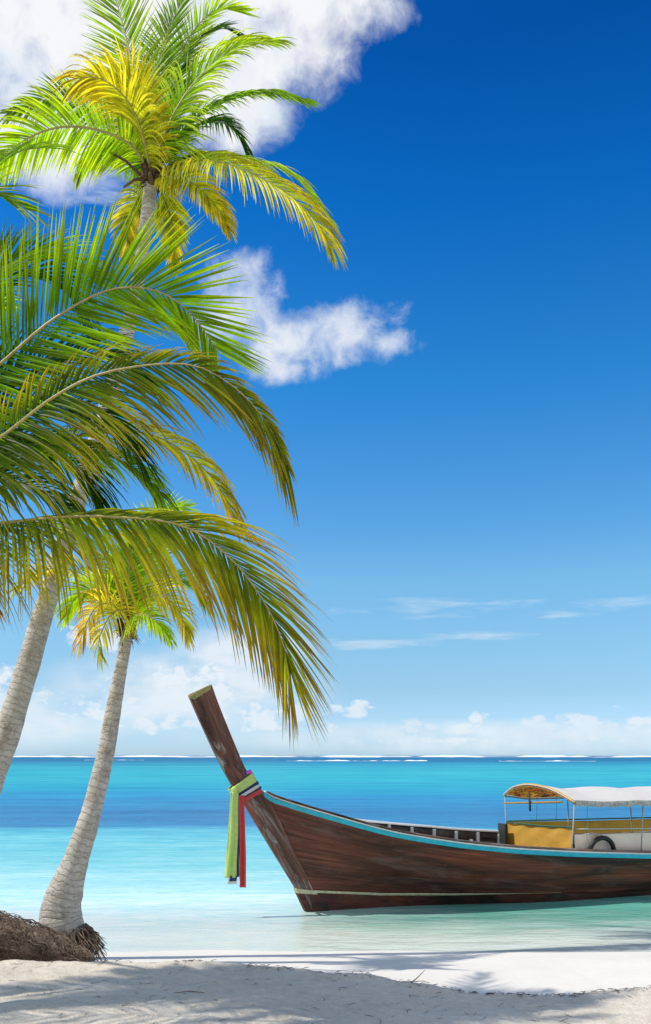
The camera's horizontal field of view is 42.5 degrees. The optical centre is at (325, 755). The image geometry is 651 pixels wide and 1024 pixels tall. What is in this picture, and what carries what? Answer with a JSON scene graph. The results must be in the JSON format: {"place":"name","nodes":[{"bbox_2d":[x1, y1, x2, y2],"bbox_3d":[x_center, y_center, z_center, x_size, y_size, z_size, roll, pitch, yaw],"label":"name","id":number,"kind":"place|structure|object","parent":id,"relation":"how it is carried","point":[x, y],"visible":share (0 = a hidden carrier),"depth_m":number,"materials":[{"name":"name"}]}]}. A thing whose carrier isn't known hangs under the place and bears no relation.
{"place":"outdoors","nodes":[
{"label":"outdoors","id":0,"kind":"place"},
{"bbox_2d":[0,756,650,922],"bbox_3d":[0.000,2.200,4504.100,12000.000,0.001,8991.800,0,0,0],"label":"sea","id":1,"kind":"structure","parent":0,"point":[158,852],"depth_m":29.78,"materials":[{"name":"liquid"}]},
{"bbox_2d":[13,755,650,760],"bbox_3d":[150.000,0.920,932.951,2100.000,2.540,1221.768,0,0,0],"label":"surf","id":2,"kind":"structure","parent":1,"relation":"on","point":[337,756],"depth_m":1488.46,"materials":[{"name":"liquid"}]},
{"bbox_2d":[188,684,650,911],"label":"longtail boat","id":3,"kind":"object","parent":1,"relation":"on","point":[328,860],"visible":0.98,"depth_m":12.04,"materials":[{"name":"brown wood"}]},
{"bbox_2d":[225,770,262,887],"bbox_3d":[-1.137,0.992,11.477,0.559,1.605,0.296,0,0,-21],"label":"sash","id":4,"kind":"object","parent":3,"relation":"attached to","point":[245,789],"visible":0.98,"depth_m":11.34,"materials":[{"name":"fabric"}]},
{"bbox_2d":[583,832,615,849],"bbox_3d":[4.130,1.439,12.596,0.582,0.570,0.112,0,0,-21],"label":"rubber ring","id":5,"kind":"object","parent":3,"relation":"hanging from","point":[602,838],"visible":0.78,"depth_m":12.56,"materials":[{"name":"rubber"}]},
{"bbox_2d":[0,922,650,1023],"bbox_3d":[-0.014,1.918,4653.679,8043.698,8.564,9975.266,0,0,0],"label":"sand","id":6,"kind":"structure","parent":0,"point":[539,959],"depth_m":6.96,"materials":[{"name":"white sand"}]},
{"bbox_2d":[9,491,215,960],"bbox_3d":[-2.009,-0.391,8.246,1.870,4.807,1.656,0,0,-34],"label":"coconut palm","id":7,"kind":"object","parent":6,"relation":"on","point":[60,910],"visible":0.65,"depth_m":7.90,"materials":[{"name":"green plant"}]},
{"bbox_2d":[0,136,336,746],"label":"coconut palm","id":8,"kind":"object","parent":6,"relation":"on","point":[22,452],"visible":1,"depth_m":4.51,"materials":[{"name":"green plant"}]},
{"bbox_2d":[0,0,348,961],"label":"coconut palm","id":9,"kind":"object","parent":6,"relation":"on","point":[142,106],"visible":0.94,"depth_m":8.67,"materials":[{"name":"green plant"}]},
{"bbox_2d":[8,958,647,1023],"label":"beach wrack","id":10,"kind":"object","parent":6,"relation":"on","point":[493,993],"visible":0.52,"depth_m":6.15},
{"bbox_2d":[0,0,650,755],"label":"sky","id":11,"kind":"structure","parent":0,"point":[463,409],"materials":[{"name":"blue"}]}
]}

